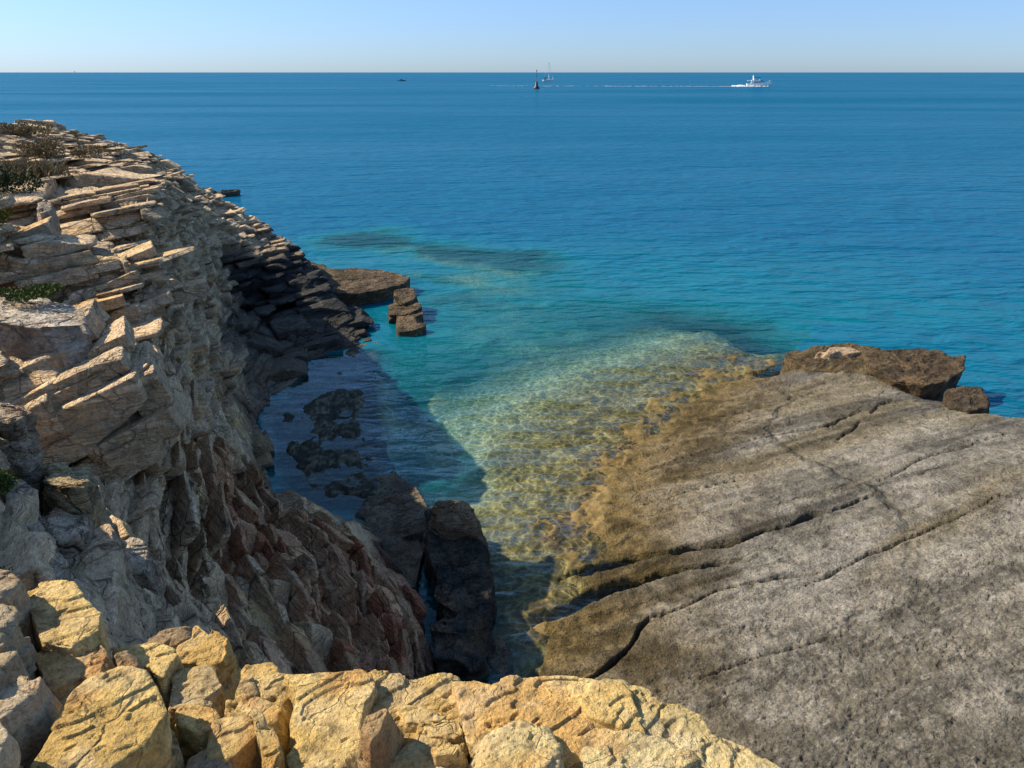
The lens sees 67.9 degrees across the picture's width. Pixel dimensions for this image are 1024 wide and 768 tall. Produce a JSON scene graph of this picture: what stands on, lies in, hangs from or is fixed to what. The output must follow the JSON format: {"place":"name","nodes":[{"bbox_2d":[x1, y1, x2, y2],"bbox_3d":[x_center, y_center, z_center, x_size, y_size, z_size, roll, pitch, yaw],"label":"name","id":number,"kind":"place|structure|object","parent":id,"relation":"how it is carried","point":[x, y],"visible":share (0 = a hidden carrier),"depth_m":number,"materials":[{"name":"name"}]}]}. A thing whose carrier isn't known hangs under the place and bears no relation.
{"place":"outdoors","nodes":[
{"label":"outdoors","id":0,"kind":"place"},
{"bbox_2d":[143,626,191,648],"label":"limestone block","id":1,"kind":"structure","parent":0,"point":[174,637],"depth_m":3.19,"materials":[{"name":"brown stone"}]},
{"bbox_2d":[0,119,436,679],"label":"cliff","id":2,"kind":"structure","parent":0,"point":[212,318],"depth_m":11.13,"materials":[{"name":"grey stone"}]},
{"bbox_2d":[0,665,7,691],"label":"grey rock","id":3,"kind":"object","parent":2,"relation":"on","point":[3,681],"visible":0.2,"depth_m":2.28,"materials":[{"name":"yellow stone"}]},
{"bbox_2d":[0,206,12,222],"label":"shrub","id":4,"kind":"object","parent":2,"relation":"on","point":[4,217],"visible":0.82,"depth_m":12.84,"materials":[{"name":"green plant"}]},
{"bbox_2d":[0,469,19,502],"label":"moss tuft","id":5,"kind":"object","parent":2,"relation":"on","point":[7,484],"visible":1,"depth_m":3.72,"materials":[{"name":"green plant"}]},
{"bbox_2d":[0,722,22,767],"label":"grey rock","id":6,"kind":"object","parent":2,"relation":"on","point":[10,755],"visible":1,"depth_m":2.02,"materials":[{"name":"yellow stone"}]},
{"bbox_2d":[0,646,30,683],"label":"grey rock","id":7,"kind":"object","parent":2,"relation":"on","point":[12,666],"visible":0.23,"depth_m":2.42,"materials":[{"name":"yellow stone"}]},
{"bbox_2d":[0,604,37,679],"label":"grey rock","id":8,"kind":"object","parent":2,"relation":"on","point":[11,634],"visible":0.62,"depth_m":2.52,"materials":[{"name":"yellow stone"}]},
{"bbox_2d":[0,569,38,652],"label":"grey rock","id":9,"kind":"object","parent":2,"relation":"on","point":[13,591],"visible":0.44,"depth_m":2.77,"materials":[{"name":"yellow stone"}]},
{"bbox_2d":[0,477,42,524],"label":"boulder","id":10,"kind":"object","parent":2,"relation":"on","point":[23,487],"visible":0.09,"depth_m":4.05,"materials":[{"name":"grey stone"}]},
{"bbox_2d":[0,164,44,193],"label":"shrub","id":11,"kind":"object","parent":2,"relation":"on","point":[6,180],"visible":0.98,"depth_m":16.48,"materials":[{"name":"green plant"}]},
{"bbox_2d":[0,120,54,136],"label":"dry bush","id":12,"kind":"object","parent":2,"relation":"on","point":[21,130],"visible":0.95,"depth_m":30.52,"materials":[{"name":"plant"}]},
{"bbox_2d":[9,465,45,510],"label":"boulder","id":13,"kind":"object","parent":2,"relation":"on","point":[37,481],"visible":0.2,"depth_m":4.72,"materials":[{"name":"grey stone"}]},
{"bbox_2d":[2,438,43,472],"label":"boulder","id":14,"kind":"object","parent":13,"relation":"on","point":[13,449],"visible":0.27,"depth_m":4.54,"materials":[{"name":"grey stone"}]},
{"bbox_2d":[0,403,40,458],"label":"boulder","id":15,"kind":"object","parent":14,"relation":"on","point":[18,423],"visible":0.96,"depth_m":4.55,"materials":[{"name":"grey stone"}]},
{"bbox_2d":[7,453,41,485],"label":"boulder","id":16,"kind":"object","parent":13,"relation":"on","point":[26,467],"visible":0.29,"depth_m":4.59,"materials":[{"name":"grey stone"}]},
{"bbox_2d":[0,675,62,767],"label":"grey rock","id":17,"kind":"object","parent":2,"relation":"on","point":[30,710],"visible":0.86,"depth_m":2.25,"materials":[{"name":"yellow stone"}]},
{"bbox_2d":[11,135,66,159],"bbox_3d":[-14.945,-7.452,24.012,1.488,0.752,1.206,-12,25,-27],"label":"dry bush","id":18,"kind":"object","parent":2,"relation":"on","point":[38,148],"visible":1,"depth_m":23.88,"materials":[{"name":"plant"}]},
{"bbox_2d":[27,520,58,550],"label":"boulder","id":19,"kind":"object","parent":2,"relation":"on","point":[38,526],"visible":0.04,"depth_m":3.81,"materials":[{"name":"grey stone"}]},
{"bbox_2d":[0,158,86,180],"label":"dry bush","id":20,"kind":"object","parent":2,"relation":"on","point":[43,169],"visible":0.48,"depth_m":19.19,"materials":[{"name":"plant"}]},
{"bbox_2d":[0,292,92,368],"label":"boulder","id":21,"kind":"object","parent":2,"relation":"on","point":[31,328],"visible":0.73,"depth_m":7.86,"materials":[{"name":"grey stone"}]},
{"bbox_2d":[0,282,65,302],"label":"moss tuft","id":22,"kind":"object","parent":21,"relation":"on","point":[26,295],"visible":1,"depth_m":8.32,"materials":[{"name":"green plant"}]},
{"bbox_2d":[36,199,60,234],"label":"boulder","id":23,"kind":"object","parent":2,"relation":"on","point":[45,208],"visible":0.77,"depth_m":13.97,"materials":[{"name":"grey stone"}]},
{"bbox_2d":[51,550,70,581],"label":"boulder","id":24,"kind":"object","parent":2,"relation":"on","point":[59,565],"visible":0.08,"depth_m":3.52,"materials":[{"name":"grey stone"}]},
{"bbox_2d":[42,507,94,554],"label":"boulder","id":25,"kind":"object","parent":2,"relation":"on","point":[68,532],"visible":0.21,"depth_m":4.12,"materials":[{"name":"grey stone"}]},
{"bbox_2d":[28,580,110,657],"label":"limestone block","id":26,"kind":"structure","parent":2,"relation":"on","point":[66,617],"depth_m":2.77,"materials":[{"name":"beige stone"}]},
{"bbox_2d":[42,462,107,528],"bbox_3d":[-2.669,1.067,4.801,0.410,1.281,0.928,-13,26,-28],"label":"boulder","id":27,"kind":"object","parent":2,"relation":"on","point":[72,490],"visible":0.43,"depth_m":4.42,"materials":[{"name":"grey stone"}]},
{"bbox_2d":[35,644,115,704],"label":"limestone block","id":28,"kind":"structure","parent":2,"relation":"on","point":[62,676],"depth_m":2.58,"materials":[{"name":"brown stone"}]},
{"bbox_2d":[70,144,111,159],"bbox_3d":[-13.861,-7.619,24.942,0.995,0.492,1.168,0,22,0],"label":"dry bush","id":29,"kind":"object","parent":2,"relation":"on","point":[84,151],"visible":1,"depth_m":24.80,"materials":[{"name":"brown plant"}]},
{"bbox_2d":[91,241,111,255],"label":"boulder","id":30,"kind":"object","parent":2,"relation":"on","point":[101,248],"visible":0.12,"depth_m":12.82,"materials":[{"name":"beige stone"}]},
{"bbox_2d":[30,665,185,767],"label":"limestone block","id":31,"kind":"structure","parent":2,"relation":"on","point":[118,717],"depth_m":2.24,"materials":[{"name":"beige stone"}]},
{"bbox_2d":[103,505,135,581],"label":"boulder","id":32,"kind":"object","parent":2,"relation":"on","point":[114,525],"visible":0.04,"depth_m":5.03,"materials":[{"name":"grey stone"}]},
{"bbox_2d":[124,554,137,591],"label":"boulder","id":33,"kind":"object","parent":2,"relation":"on","point":[128,571],"visible":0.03,"depth_m":4.60,"materials":[{"name":"grey stone"}]},
{"bbox_2d":[114,650,156,684],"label":"limestone block","id":34,"kind":"structure","parent":2,"relation":"on","point":[125,657],"depth_m":2.64,"materials":[{"name":"brown stone"}]},
{"bbox_2d":[125,537,165,605],"bbox_3d":[-2.671,1.648,5.600,0.335,1.093,0.867,-14,26,-30],"label":"boulder","id":35,"kind":"object","parent":2,"relation":"on","point":[147,572],"visible":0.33,"depth_m":5.34,"materials":[{"name":"grey stone"}]},
{"bbox_2d":[112,642,183,710],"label":"limestone block","id":36,"kind":"structure","parent":2,"relation":"on","point":[162,664],"depth_m":2.76,"materials":[{"name":"beige stone"}]},
{"bbox_2d":[168,665,225,737],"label":"limestone block","id":37,"kind":"structure","parent":2,"relation":"on","point":[201,685],"depth_m":2.70,"materials":[{"name":"beige stone"}]},
{"bbox_2d":[175,703,220,765],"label":"limestone block","id":38,"kind":"structure","parent":2,"relation":"on","point":[193,722],"depth_m":2.47,"materials":[{"name":"beige stone"}]},
{"bbox_2d":[176,625,240,699],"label":"limestone block","id":39,"kind":"structure","parent":2,"relation":"on","point":[201,646],"depth_m":3.00,"materials":[{"name":"beige stone"}]},
{"bbox_2d":[186,750,234,767],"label":"limestone block","id":40,"kind":"structure","parent":2,"relation":"on","point":[200,760],"depth_m":2.31,"materials":[{"name":"grey stone"}]},
{"bbox_2d":[205,715,260,767],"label":"limestone block","id":41,"kind":"structure","parent":2,"relation":"on","point":[233,739],"depth_m":2.38,"materials":[{"name":"beige stone"}]},
{"bbox_2d":[235,676,258,697],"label":"limestone block","id":42,"kind":"structure","parent":2,"relation":"on","point":[246,685],"depth_m":2.67,"materials":[{"name":"beige stone"}]},
{"bbox_2d":[224,694,289,767],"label":"limestone block","id":43,"kind":"structure","parent":2,"relation":"on","point":[242,704],"depth_m":2.56,"materials":[{"name":"beige stone"}]},
{"bbox_2d":[241,662,292,736],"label":"limestone block","id":44,"kind":"structure","parent":2,"relation":"on","point":[269,681],"depth_m":2.71,"materials":[{"name":"beige stone"}]},
{"bbox_2d":[251,706,285,767],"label":"limestone block","id":45,"kind":"structure","parent":2,"relation":"on","point":[271,753],"depth_m":2.27,"materials":[{"name":"beige stone"}]},
{"bbox_2d":[284,669,377,767],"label":"limestone block","id":46,"kind":"structure","parent":2,"relation":"on","point":[331,711],"depth_m":2.45,"materials":[{"name":"beige stone"}]},
{"bbox_2d":[369,669,460,744],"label":"limestone block","id":47,"kind":"structure","parent":2,"relation":"on","point":[432,692],"depth_m":2.61,"materials":[{"name":"beige stone"}]},
{"bbox_2d":[357,708,403,767],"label":"stone wedge","id":48,"kind":"object","parent":47,"relation":"on","point":[381,740],"visible":1,"depth_m":2.27,"materials":[{"name":"brown stone"}]},
{"bbox_2d":[395,704,446,732],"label":"limestone block","id":49,"kind":"structure","parent":47,"relation":"on","point":[412,717],"depth_m":2.48,"materials":[{"name":"beige stone"}]},
{"bbox_2d":[413,720,464,744],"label":"limestone block","id":50,"kind":"structure","parent":47,"relation":"on","point":[451,731],"depth_m":2.42,"materials":[{"name":"beige stone"}]},
{"bbox_2d":[389,734,469,767],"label":"limestone block","id":51,"kind":"structure","parent":2,"relation":"on","point":[413,752],"depth_m":2.34,"materials":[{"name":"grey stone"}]},
{"bbox_2d":[428,744,469,767],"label":"limestone block","id":52,"kind":"structure","parent":2,"relation":"on","point":[446,755],"depth_m":2.29,"materials":[{"name":"beige stone"}]},
{"bbox_2d":[451,675,780,767],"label":"limestone block","id":53,"kind":"structure","parent":2,"relation":"on","point":[484,709],"depth_m":2.45,"materials":[{"name":"beige stone"}]},
{"bbox_2d":[546,681,646,734],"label":"limestone block","id":54,"kind":"structure","parent":53,"relation":"on","point":[613,707],"depth_m":2.47,"materials":[{"name":"beige stone"}]},
{"bbox_2d":[580,729,701,767],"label":"limestone block","id":55,"kind":"structure","parent":2,"relation":"on","point":[631,749],"depth_m":2.26,"materials":[{"name":"beige stone"}]},
{"bbox_2d":[0,72,1023,680],"bbox_3d":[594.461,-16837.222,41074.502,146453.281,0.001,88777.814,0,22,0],"label":"water","id":56,"kind":"structure","parent":0,"point":[806,210],"depth_m":55.13,"materials":[{"name":"blue liquid"}]},
{"bbox_2d":[212,189,240,196],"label":"rock spit","id":57,"kind":"structure","parent":56,"relation":"in","point":[232,192],"depth_m":52.88,"materials":[{"name":"stone"}]},
{"bbox_2d":[306,262,409,306],"bbox_3d":[-6.189,-3.570,29.546,4.322,1.656,3.576,0,22,0],"label":"sea stack","id":58,"kind":"object","parent":56,"relation":"in","point":[356,287],"visible":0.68,"depth_m":29.03,"materials":[{"name":"brown stone"}]},
{"bbox_2d":[388,302,421,323],"bbox_3d":[-3.746,-2.195,26.663,1.431,1.181,1.439,-6,23,-14],"label":"sea stack","id":59,"kind":"object","parent":56,"relation":"in","point":[394,311],"visible":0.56,"depth_m":26.29,"materials":[{"name":"stone"}]},
{"bbox_2d":[393,287,417,305],"bbox_3d":[-3.800,-2.604,27.325,1.003,1.428,1.648,0,22,0],"label":"sea stack","id":60,"kind":"object","parent":56,"relation":"in","point":[405,296],"visible":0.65,"depth_m":26.98,"materials":[{"name":"brown stone"}]},
{"bbox_2d":[396,312,425,336],"bbox_3d":[-3.424,-1.697,25.747,1.179,1.090,2.080,-4,23,-9],"label":"sea stack","id":61,"kind":"object","parent":56,"relation":"in","point":[410,325],"visible":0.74,"depth_m":25.21,"materials":[{"name":"stone"}]},
{"bbox_2d":[533,70,539,88],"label":"beacon buoy","id":62,"kind":"object","parent":56,"relation":"on","point":[536,86],"visible":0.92,"depth_m":396.88,"materials":[{"name":"black paint"}]},
{"bbox_2d":[543,75,553,80],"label":"sailboat","id":63,"kind":"object","parent":56,"relation":"on","point":[544,78],"visible":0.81,"depth_m":753.96,"materials":[{"name":"metal"}]},
{"bbox_2d":[746,75,771,85],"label":"motor yacht","id":64,"kind":"object","parent":56,"relation":"on","point":[754,82],"visible":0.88,"depth_m":464.07,"materials":[{"name":"white metal"}]},
{"bbox_2d":[779,342,880,375],"bbox_3d":[8.999,-0.083,21.152,2.916,1.780,1.847,0,22,0],"label":"rock outcrop","id":65,"kind":"object","parent":56,"relation":"in","point":[804,360],"visible":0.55,"depth_m":21.01,"materials":[{"name":"brown stone"}]},
{"bbox_2d":[815,347,860,359],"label":"rock outcrop","id":66,"kind":"object","parent":65,"relation":"on","point":[837,352],"visible":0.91,"depth_m":21.03,"materials":[{"name":"beige stone"}]},
{"bbox_2d":[862,348,965,400],"bbox_3d":[10.867,0.179,20.322,2.647,1.756,2.023,0,22,0],"label":"rock outcrop","id":67,"kind":"object","parent":56,"relation":"in","point":[922,373],"visible":0.68,"depth_m":19.89,"materials":[{"name":"brown stone"}]},
{"bbox_2d":[942,386,989,413],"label":"rock outcrop","id":68,"kind":"object","parent":56,"relation":"in","point":[971,400],"visible":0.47,"depth_m":17.47,"materials":[{"name":"stone"}]},
{"bbox_2d":[0,0,1023,71],"label":"sky","id":69,"kind":"structure","parent":0,"point":[36,35],"materials":[{"name":"blue"}]},
{"bbox_2d":[474,719,563,767],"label":"limestone block","id":70,"kind":"structure","parent":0,"point":[519,743],"depth_m":2.26,"materials":[{"name":"beige stone"}]},
{"bbox_2d":[273,230,794,677],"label":"seabed","id":71,"kind":"structure","parent":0,"point":[542,452],"depth_m":18.87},
{"bbox_2d":[359,341,396,479],"bbox_3d":[-3.703,0.793,20.343,0.835,0.948,10.864,-5,23,-11],"label":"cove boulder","id":72,"kind":"object","parent":71,"relation":"on","point":[372,430],"visible":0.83,"depth_m":18.93,"materials":[{"name":"grey stone"}]},
{"bbox_2d":[352,470,427,607],"bbox_3d":[-2.362,3.058,14.747,1.850,1.241,5.130,0,22,0],"label":"cove boulder","id":73,"kind":"object","parent":71,"relation":"on","point":[393,519],"visible":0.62,"depth_m":14.42,"materials":[{"name":"stone"}]},
{"bbox_2d":[422,500,490,556],"bbox_3d":[-0.993,2.700,13.469,1.229,1.230,0.663,0,22,0],"label":"cove boulder","id":74,"kind":"object","parent":71,"relation":"on","point":[452,520],"visible":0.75,"depth_m":13.27,"materials":[{"name":"stone"}]},
{"bbox_2d":[424,506,496,682],"bbox_3d":[-0.861,3.753,12.729,1.228,1.823,4.690,-3,22,-7],"label":"cove boulder","id":75,"kind":"object","parent":71,"relation":"on","point":[460,589],"visible":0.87,"depth_m":11.85,"materials":[{"name":"grey stone"}]},
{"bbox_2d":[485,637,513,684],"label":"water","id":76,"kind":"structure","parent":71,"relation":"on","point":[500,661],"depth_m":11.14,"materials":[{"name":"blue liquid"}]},
{"bbox_2d":[531,360,1023,767],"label":"rock slab","id":77,"kind":"object","parent":71,"relation":"on","point":[796,568],"visible":0.87,"depth_m":12.15,"materials":[{"name":"grey stone"}]}
]}

